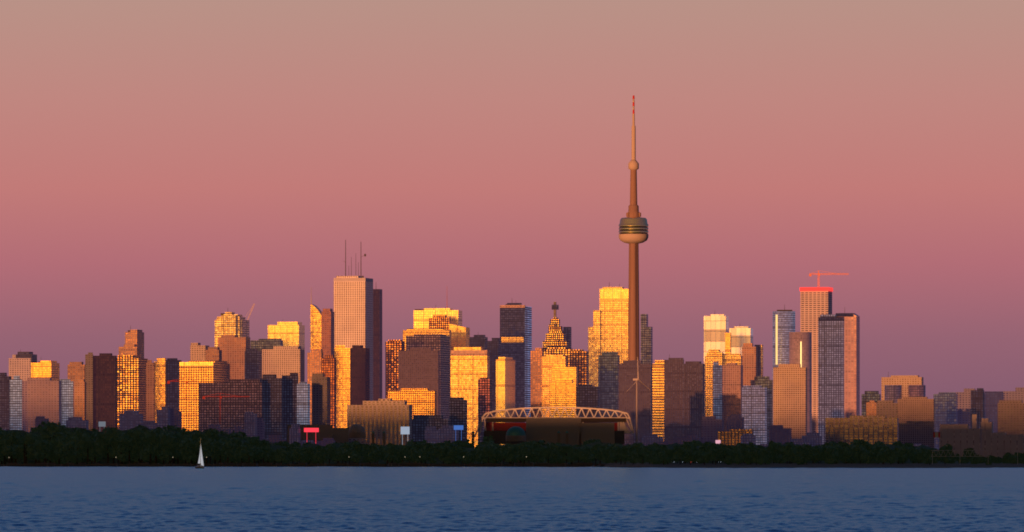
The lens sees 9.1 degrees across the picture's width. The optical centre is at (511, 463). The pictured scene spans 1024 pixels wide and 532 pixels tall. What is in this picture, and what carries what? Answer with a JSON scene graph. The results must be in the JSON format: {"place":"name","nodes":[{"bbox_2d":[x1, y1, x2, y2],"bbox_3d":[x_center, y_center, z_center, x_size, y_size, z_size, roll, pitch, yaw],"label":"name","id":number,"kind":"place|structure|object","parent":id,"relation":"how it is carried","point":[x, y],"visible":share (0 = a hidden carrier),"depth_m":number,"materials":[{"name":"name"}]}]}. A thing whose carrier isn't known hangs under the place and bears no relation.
{"place":"outdoors","nodes":[
{"label":"outdoors","id":0,"kind":"place"},
{"bbox_2d":[59,379,85,424],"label":"condo","id":1,"kind":"structure","parent":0,"point":[66,398],"depth_m":9522.25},
{"bbox_2d":[215,314,248,346],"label":"building","id":2,"kind":"structure","parent":0,"point":[239,318],"depth_m":10559.25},
{"bbox_2d":[221,312,237,334],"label":"building","id":3,"kind":"structure","parent":2,"relation":"attached to","point":[228,323],"depth_m":10547.08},
{"bbox_2d":[310,304,320,351],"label":"sail tower","id":4,"kind":"structure","parent":0,"point":[315,326],"depth_m":10758.65,"materials":[{"name":"metal"}]},
{"bbox_2d":[0,466,1023,531],"bbox_3d":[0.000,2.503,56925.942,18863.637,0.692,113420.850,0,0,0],"label":"lake water","id":5,"kind":"structure","parent":0,"point":[326,499],"depth_m":433.44,"materials":[{"name":"liquid"}]},
{"bbox_2d":[0,0,1023,415],"label":"sky","id":6,"kind":"structure","parent":0,"point":[168,167],"materials":[{"name":"pink"}]},
{"bbox_2d":[486,423,617,430],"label":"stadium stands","id":7,"kind":"object","parent":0,"point":[501,426],"visible":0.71,"depth_m":9170.00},
{"bbox_2d":[474,407,633,438],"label":"stadium roof truss","id":8,"kind":"object","parent":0,"point":[580,408],"visible":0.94,"depth_m":9149.06,"materials":[{"name":"metal"}]},
{"bbox_2d":[484,431,623,443],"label":"stadium concourse","id":9,"kind":"structure","parent":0,"point":[499,437],"depth_m":9140.00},
{"bbox_2d":[486,418,625,421],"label":"wall","id":10,"kind":"structure","parent":0,"point":[582,419],"depth_m":9145.00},
{"bbox_2d":[600,287,628,363],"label":"gold tower","id":11,"kind":"structure","parent":0,"point":[613,326],"depth_m":10958.01,"materials":[{"name":"metal"}]},
{"bbox_2d":[602,463,1023,467],"bbox_3d":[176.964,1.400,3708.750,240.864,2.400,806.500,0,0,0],"label":"shoreline","id":12,"kind":"structure","parent":0,"point":[837,465],"depth_m":3398.19,"materials":[{"name":"brown"}]},
{"bbox_3d":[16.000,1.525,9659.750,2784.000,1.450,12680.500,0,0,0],"label":"shore ground","id":13,"kind":"structure","parent":0,"visible":0},
{"bbox_2d":[0,373,11,429],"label":"edge tower","id":14,"kind":"structure","parent":13,"relation":"on","point":[4,401],"depth_m":9857.98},
{"bbox_2d":[9,355,30,380],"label":"apartment","id":15,"kind":"structure","parent":13,"relation":"on","point":[21,367],"depth_m":10083.78,"materials":[{"name":"concrete"}]},
{"bbox_2d":[10,376,60,431],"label":"condo","id":16,"kind":"structure","parent":13,"relation":"on","point":[41,396],"depth_m":9507.10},
{"bbox_2d":[31,361,59,380],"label":"high-rise building","id":17,"kind":"structure","parent":13,"relation":"on","point":[46,369],"depth_m":10029.78,"materials":[{"name":"metal"}]},
{"bbox_2d":[67,362,84,381],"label":"building","id":18,"kind":"structure","parent":13,"relation":"on","point":[75,371],"depth_m":10003.39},
{"bbox_2d":[66,417,88,429],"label":"block","id":19,"kind":"structure","parent":13,"relation":"on","point":[74,422],"depth_m":8921.30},
{"bbox_2d":[93,353,116,431],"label":"dark tower","id":20,"kind":"structure","parent":13,"relation":"on","point":[104,387],"depth_m":9904.24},
{"bbox_2d":[85,352,92,430],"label":"high-rise building","id":21,"kind":"structure","parent":20,"relation":"attached to","point":[89,381],"depth_m":9901.20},
{"bbox_2d":[119,410,142,429],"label":"block","id":22,"kind":"structure","parent":13,"relation":"on","point":[128,419],"depth_m":8929.26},
{"bbox_2d":[117,355,147,428],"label":"tower","id":23,"kind":"structure","parent":13,"relation":"on","point":[131,382],"depth_m":10085.81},
{"bbox_2d":[125,330,143,357],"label":"tower","id":24,"kind":"structure","parent":13,"relation":"on","point":[134,337],"depth_m":10412.36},
{"bbox_2d":[146,360,154,420],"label":"tower","id":25,"kind":"structure","parent":13,"relation":"on","point":[150,390],"depth_m":10021.42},
{"bbox_2d":[154,358,166,422],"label":"tower","id":26,"kind":"structure","parent":13,"relation":"on","point":[160,382],"depth_m":10022.09,"materials":[{"name":"glass"}]},
{"bbox_2d":[157,406,169,429],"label":"block","id":27,"kind":"structure","parent":13,"relation":"on","point":[163,416],"depth_m":8891.70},
{"bbox_2d":[166,358,181,407],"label":"tower","id":28,"kind":"structure","parent":13,"relation":"on","point":[173,388],"depth_m":10058.09,"materials":[{"name":"glass"}]},
{"bbox_2d":[169,408,181,428],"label":"block","id":29,"kind":"structure","parent":13,"relation":"on","point":[175,416],"depth_m":8904.12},
{"bbox_2d":[190,343,208,360],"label":"tower","id":30,"kind":"structure","parent":13,"relation":"on","point":[197,351],"depth_m":10242.97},
{"bbox_2d":[180,361,229,430],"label":"tower","id":31,"kind":"structure","parent":13,"relation":"on","point":[219,372],"depth_m":10032.82,"materials":[{"name":"glass"}]},
{"bbox_2d":[198,379,263,432],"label":"dark block","id":32,"kind":"structure","parent":13,"relation":"on","point":[235,408],"depth_m":9310.93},
{"bbox_2d":[218,335,249,378],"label":"building","id":33,"kind":"structure","parent":13,"relation":"on","point":[233,347],"depth_m":10348.40,"materials":[{"name":"concrete"}]},
{"bbox_2d":[244,412,256,436],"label":"block","id":34,"kind":"structure","parent":13,"relation":"on","point":[250,424],"depth_m":8864.98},
{"bbox_2d":[245,349,261,381],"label":"tower","id":35,"kind":"structure","parent":13,"relation":"on","point":[253,363],"depth_m":10170.98,"materials":[{"name":"glass"}]},
{"bbox_2d":[251,339,282,350],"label":"building","id":36,"kind":"structure","parent":13,"relation":"on","point":[259,344],"depth_m":10310.31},
{"bbox_2d":[262,374,282,438],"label":"dark block","id":37,"kind":"structure","parent":13,"relation":"on","point":[273,401],"depth_m":9323.42,"materials":[{"name":"glass"}]},
{"bbox_2d":[262,346,304,383],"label":"building","id":38,"kind":"structure","parent":13,"relation":"on","point":[279,361],"depth_m":10199.70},
{"bbox_2d":[268,322,304,348],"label":"building","id":39,"kind":"structure","parent":13,"relation":"on","point":[290,333],"depth_m":10502.25,"materials":[{"name":"glass"}]},
{"bbox_2d":[282,373,297,440],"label":"tower","id":40,"kind":"structure","parent":13,"relation":"on","point":[290,382],"depth_m":9352.54,"materials":[{"name":"glass"}]},
{"bbox_2d":[0,461,605,466],"bbox_3d":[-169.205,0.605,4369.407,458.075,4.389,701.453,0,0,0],"label":"shoreline","id":41,"kind":"structure","parent":13,"relation":"on","point":[293,464],"depth_m":4401.58,"materials":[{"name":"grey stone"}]},
{"bbox_2d":[297,382,309,424],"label":"building","id":42,"kind":"structure","parent":13,"relation":"on","point":[303,403],"depth_m":9302.14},
{"bbox_2d":[307,349,322,424],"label":"tower","id":43,"kind":"structure","parent":13,"relation":"on","point":[314,356],"depth_m":10155.61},
{"bbox_2d":[312,373,329,424],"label":"tower","id":44,"kind":"structure","parent":13,"relation":"on","point":[320,398],"depth_m":9342.90,"materials":[{"name":"glass"}]},
{"bbox_2d":[321,309,333,357],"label":"skyscraper","id":45,"kind":"structure","parent":13,"relation":"on","point":[327,331],"depth_m":10754.49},
{"bbox_2d":[321,355,335,427],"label":"tower","id":46,"kind":"structure","parent":13,"relation":"on","point":[328,365],"depth_m":10082.04,"materials":[{"name":"glass"}]},
{"bbox_2d":[334,345,349,427],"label":"building","id":47,"kind":"structure","parent":13,"relation":"on","point":[342,354],"depth_m":10202.81,"materials":[{"name":"glass"}]},
{"bbox_2d":[334,276,372,400],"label":"skyscraper","id":48,"kind":"structure","parent":13,"relation":"on","point":[353,312],"depth_m":11079.81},
{"bbox_2d":[350,345,369,404],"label":"tower","id":49,"kind":"structure","parent":13,"relation":"on","point":[359,374],"depth_m":10203.68,"materials":[{"name":"brown"}]},
{"bbox_2d":[373,289,381,400],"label":"skyscraper","id":50,"kind":"structure","parent":13,"relation":"on","point":[377,344],"depth_m":11373.66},
{"bbox_2d":[347,401,411,445],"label":"building","id":51,"kind":"structure","parent":13,"relation":"on","point":[389,418],"depth_m":9009.28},
{"bbox_2d":[385,340,404,398],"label":"tower","id":52,"kind":"structure","parent":13,"relation":"on","point":[393,348],"depth_m":10291.65,"materials":[{"name":"glass"}]},
{"bbox_2d":[388,388,436,418],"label":"building","id":53,"kind":"structure","parent":13,"relation":"on","point":[422,401],"depth_m":9255.71,"materials":[{"name":"glass"}]},
{"bbox_2d":[398,347,439,414],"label":"tower","id":54,"kind":"structure","parent":13,"relation":"on","point":[418,367],"depth_m":10183.23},
{"bbox_2d":[403,328,450,396],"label":"skyscraper","id":55,"kind":"structure","parent":13,"relation":"on","point":[409,332],"depth_m":10440.27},
{"bbox_2d":[406,334,449,418],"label":"tower","id":56,"kind":"structure","parent":13,"relation":"on","point":[440,343],"depth_m":10374.60,"materials":[{"name":"glass"}]},
{"bbox_2d":[412,415,450,441],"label":"building","id":57,"kind":"structure","parent":13,"relation":"on","point":[420,423],"depth_m":9058.37,"materials":[{"name":"glass"}]},
{"bbox_2d":[414,308,461,328],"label":"skyscraper","id":58,"kind":"structure","parent":13,"relation":"on","point":[421,319],"depth_m":10691.88,"materials":[{"name":"glass"}]},
{"bbox_2d":[429,315,450,329],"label":"building","id":59,"kind":"structure","parent":13,"relation":"on","point":[440,321],"depth_m":10644.15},
{"bbox_2d":[439,425,458,441],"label":"block","id":60,"kind":"structure","parent":13,"relation":"on","point":[446,432],"depth_m":8904.59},
{"bbox_2d":[287,418,614,446],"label":"exhibition buildings","id":61,"kind":"structure","parent":13,"relation":"on","point":[573,431],"depth_m":8975.00,"materials":[{"name":"brown stone"}]},
{"bbox_2d":[449,397,466,441],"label":"building","id":62,"kind":"structure","parent":13,"relation":"on","point":[457,410],"depth_m":9103.01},
{"bbox_2d":[449,324,469,348],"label":"building","id":63,"kind":"structure","parent":13,"relation":"on","point":[460,335],"depth_m":10515.58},
{"bbox_2d":[451,347,489,447],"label":"skyscraper","id":64,"kind":"structure","parent":13,"relation":"on","point":[467,372],"depth_m":10182.45,"materials":[{"name":"glass"}]},
{"bbox_2d":[451,350,489,355],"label":"bright gold band","id":65,"kind":"object","parent":64,"relation":"attached to","point":[470,352],"visible":1,"depth_m":10180.82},
{"bbox_2d":[469,335,487,349],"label":"tower","id":66,"kind":"structure","parent":13,"relation":"on","point":[478,340],"depth_m":10347.22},
{"bbox_2d":[478,378,491,442],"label":"building","id":67,"kind":"structure","parent":13,"relation":"on","point":[484,395],"depth_m":9402.41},
{"bbox_2d":[487,338,500,422],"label":"tower","id":68,"kind":"structure","parent":13,"relation":"on","point":[494,346],"depth_m":10297.88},
{"bbox_2d":[496,357,514,444],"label":"skyscraper","id":69,"kind":"structure","parent":13,"relation":"on","point":[505,382],"depth_m":10067.67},
{"bbox_2d":[0,421,1023,464],"bbox_3d":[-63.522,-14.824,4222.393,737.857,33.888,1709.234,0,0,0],"label":"shore trees","id":70,"kind":"object","parent":13,"relation":"on","point":[162,443],"depth_m":4411.85,"materials":[{"name":"plant"}]},
{"bbox_2d":[500,303,524,422],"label":"skyscraper","id":71,"kind":"structure","parent":13,"relation":"on","point":[512,322],"depth_m":10747.22,"materials":[{"name":"glass"}]},
{"bbox_2d":[525,306,531,422],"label":"skyscraper","id":72,"kind":"structure","parent":71,"relation":"attached to","point":[528,330],"depth_m":10767.51,"materials":[{"name":"glass"}]},
{"bbox_2d":[531,348,543,416],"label":"tower","id":73,"kind":"structure","parent":13,"relation":"on","point":[537,354],"depth_m":10178.05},
{"bbox_2d":[542,355,566,416],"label":"building","id":74,"kind":"structure","parent":13,"relation":"on","point":[549,362],"depth_m":10110.41,"materials":[{"name":"glass"}]},
{"bbox_2d":[543,346,569,366],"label":"deco tower","id":75,"kind":"structure","parent":13,"relation":"on","point":[556,350],"depth_m":10405.28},
{"bbox_2d":[550,379,577,416],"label":"building","id":76,"kind":"structure","parent":13,"relation":"on","point":[562,392],"depth_m":9424.58,"materials":[{"name":"glass"}]},
{"bbox_2d":[552,365,577,382],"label":"skyscraper","id":77,"kind":"structure","parent":13,"relation":"on","point":[562,372],"depth_m":9972.85,"materials":[{"name":"metal"}]},
{"bbox_2d":[570,349,588,384],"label":"skyscraper","id":78,"kind":"structure","parent":13,"relation":"on","point":[579,358],"depth_m":10170.47,"materials":[{"name":"glass"}]},
{"bbox_2d":[576,384,599,422],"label":"building","id":79,"kind":"structure","parent":13,"relation":"on","point":[587,395],"depth_m":9384.14,"materials":[{"name":"glass"}]},
{"bbox_2d":[588,327,592,385],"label":"skyscraper","id":80,"kind":"structure","parent":13,"relation":"on","point":[590,339],"depth_m":10961.35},
{"bbox_2d":[593,310,599,385],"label":"gold tower shoulder","id":81,"kind":"object","parent":13,"relation":"on","point":[596,333],"visible":0.39,"depth_m":10958.33},
{"bbox_2d":[598,352,618,422],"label":"skyscraper","id":82,"kind":"structure","parent":13,"relation":"on","point":[608,373],"depth_m":10123.67,"materials":[{"name":"glass"}]},
{"bbox_2d":[619,95,648,359],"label":"observation tower","id":83,"kind":"structure","parent":13,"relation":"on","point":[633,229],"depth_m":10192.84,"materials":[{"name":"concrete"}]},
{"bbox_2d":[619,360,651,444],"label":"brown tower","id":84,"kind":"structure","parent":13,"relation":"on","point":[629,370],"depth_m":10017.53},
{"bbox_2d":[641,314,647,363],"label":"skyscraper","id":85,"kind":"structure","parent":13,"relation":"on","point":[644,321],"depth_m":10633.11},
{"bbox_2d":[646,327,652,363],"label":"skyscraper","id":86,"kind":"structure","parent":13,"relation":"on","point":[649,345],"depth_m":10625.29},
{"bbox_2d":[652,360,663,440],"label":"building","id":87,"kind":"structure","parent":13,"relation":"on","point":[658,398],"depth_m":9993.48,"materials":[{"name":"glass"}]},
{"bbox_2d":[664,358,683,440],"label":"twin tower","id":88,"kind":"structure","parent":13,"relation":"on","point":[673,398],"depth_m":9903.56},
{"bbox_2d":[683,361,704,441],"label":"skyscraper","id":89,"kind":"structure","parent":13,"relation":"on","point":[693,392],"depth_m":9883.97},
{"bbox_2d":[702,416,723,442],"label":"block","id":90,"kind":"structure","parent":13,"relation":"on","point":[712,426],"depth_m":8926.91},
{"bbox_2d":[706,349,723,415],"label":"skyscraper","id":91,"kind":"structure","parent":13,"relation":"on","point":[714,355],"depth_m":10108.13,"materials":[{"name":"glass"}]},
{"bbox_2d":[704,314,727,363],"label":"skyscraper","id":92,"kind":"structure","parent":13,"relation":"on","point":[715,328],"depth_m":10612.66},
{"bbox_2d":[713,362,721,418],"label":"mauve tower","id":93,"kind":"structure","parent":13,"relation":"on","point":[717,390],"depth_m":9961.58,"materials":[{"name":"glass"}]},
{"bbox_2d":[705,354,741,415],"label":"skyscraper","id":94,"kind":"structure","parent":13,"relation":"on","point":[733,358],"depth_m":10116.81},
{"bbox_2d":[722,363,742,430],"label":"skyscraper","id":95,"kind":"structure","parent":13,"relation":"on","point":[732,380],"depth_m":9964.03,"materials":[{"name":"concrete"}]},
{"bbox_2d":[727,414,743,430],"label":"block","id":96,"kind":"structure","parent":13,"relation":"on","point":[735,421],"depth_m":8930.18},
{"bbox_2d":[718,429,753,445],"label":"building","id":97,"kind":"structure","parent":13,"relation":"on","point":[731,437],"depth_m":8906.53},
{"bbox_2d":[729,326,752,355],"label":"skyscraper","id":98,"kind":"structure","parent":13,"relation":"on","point":[740,335],"depth_m":10460.45,"materials":[{"name":"concrete"}]},
{"bbox_2d":[742,343,756,385],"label":"skyscraper","id":99,"kind":"structure","parent":13,"relation":"on","point":[749,357],"depth_m":10227.05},
{"bbox_2d":[742,386,766,444],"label":"building","id":100,"kind":"structure","parent":13,"relation":"on","point":[754,406],"depth_m":9503.84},
{"bbox_2d":[755,376,772,443],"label":"skyscraper","id":101,"kind":"structure","parent":13,"relation":"on","point":[765,382],"depth_m":9601.49,"materials":[{"name":"glass"}]},
{"bbox_2d":[769,425,790,443],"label":"block","id":102,"kind":"structure","parent":13,"relation":"on","point":[779,433],"depth_m":8882.17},
{"bbox_2d":[773,311,794,367],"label":"round tower","id":103,"kind":"structure","parent":13,"relation":"on","point":[786,322],"depth_m":10669.30,"materials":[{"name":"glass"}]},
{"bbox_2d":[773,364,806,438],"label":"tan tower","id":104,"kind":"structure","parent":13,"relation":"on","point":[789,395],"depth_m":9705.29,"materials":[{"name":"concrete"}]},
{"bbox_2d":[789,332,811,432],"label":"round tower","id":105,"kind":"structure","parent":13,"relation":"on","point":[797,338],"depth_m":10412.23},
{"bbox_2d":[800,291,831,432],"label":"tower under construction","id":106,"kind":"structure","parent":13,"relation":"on","point":[814,305],"depth_m":10973.74},
{"bbox_2d":[818,314,843,444],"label":"blue tower","id":107,"kind":"structure","parent":13,"relation":"on","point":[830,368],"depth_m":10597.06,"materials":[{"name":"glass"}]},
{"bbox_2d":[844,314,859,417],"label":"skyscraper","id":108,"kind":"structure","parent":13,"relation":"on","point":[851,366],"depth_m":10642.97,"materials":[{"name":"glass"}]},
{"bbox_2d":[825,416,898,444],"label":"building","id":109,"kind":"structure","parent":13,"relation":"on","point":[873,429],"depth_m":9011.15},
{"bbox_2d":[862,391,880,415],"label":"building","id":110,"kind":"structure","parent":13,"relation":"on","point":[867,396],"depth_m":9636.41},
{"bbox_2d":[876,400,896,417],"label":"building","id":111,"kind":"structure","parent":13,"relation":"on","point":[888,408],"depth_m":9343.59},
{"bbox_2d":[885,385,901,402],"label":"building","id":112,"kind":"structure","parent":13,"relation":"on","point":[893,392],"depth_m":9811.70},
{"bbox_2d":[881,375,922,399],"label":"building","id":113,"kind":"structure","parent":13,"relation":"on","point":[904,381],"depth_m":9851.06,"materials":[{"name":"concrete"}]},
{"bbox_2d":[897,397,934,447],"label":"building","id":114,"kind":"structure","parent":13,"relation":"on","point":[916,416],"depth_m":9205.97,"materials":[{"name":"concrete"}]},
{"bbox_2d":[933,392,957,449],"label":"building","id":115,"kind":"structure","parent":13,"relation":"on","point":[946,407],"depth_m":9636.33,"materials":[{"name":"glass"}]},
{"bbox_2d":[939,424,980,455],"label":"building","id":116,"kind":"structure","parent":13,"relation":"on","point":[959,436],"depth_m":8856.59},
{"bbox_2d":[956,389,974,428],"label":"building","id":117,"kind":"structure","parent":13,"relation":"on","point":[964,407],"depth_m":9659.94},
{"bbox_2d":[971,388,983,428],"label":"building","id":118,"kind":"structure","parent":13,"relation":"on","point":[977,401],"depth_m":9633.89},
{"bbox_2d":[981,418,992,455],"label":"building","id":119,"kind":"structure","parent":13,"relation":"on","point":[986,432],"depth_m":8852.04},
{"bbox_2d":[984,391,1003,431],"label":"building","id":120,"kind":"structure","parent":13,"relation":"on","point":[991,399],"depth_m":9647.33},
{"bbox_2d":[992,432,1023,457],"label":"building","id":121,"kind":"structure","parent":13,"relation":"on","point":[1003,443],"depth_m":8845.80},
{"bbox_2d":[998,400,1023,434],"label":"edge block","id":122,"kind":"structure","parent":13,"relation":"on","point":[1010,417],"depth_m":9309.72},
{"bbox_2d":[1003,387,1023,402],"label":"building","id":123,"kind":"structure","parent":13,"relation":"on","point":[1017,393],"depth_m":9673.08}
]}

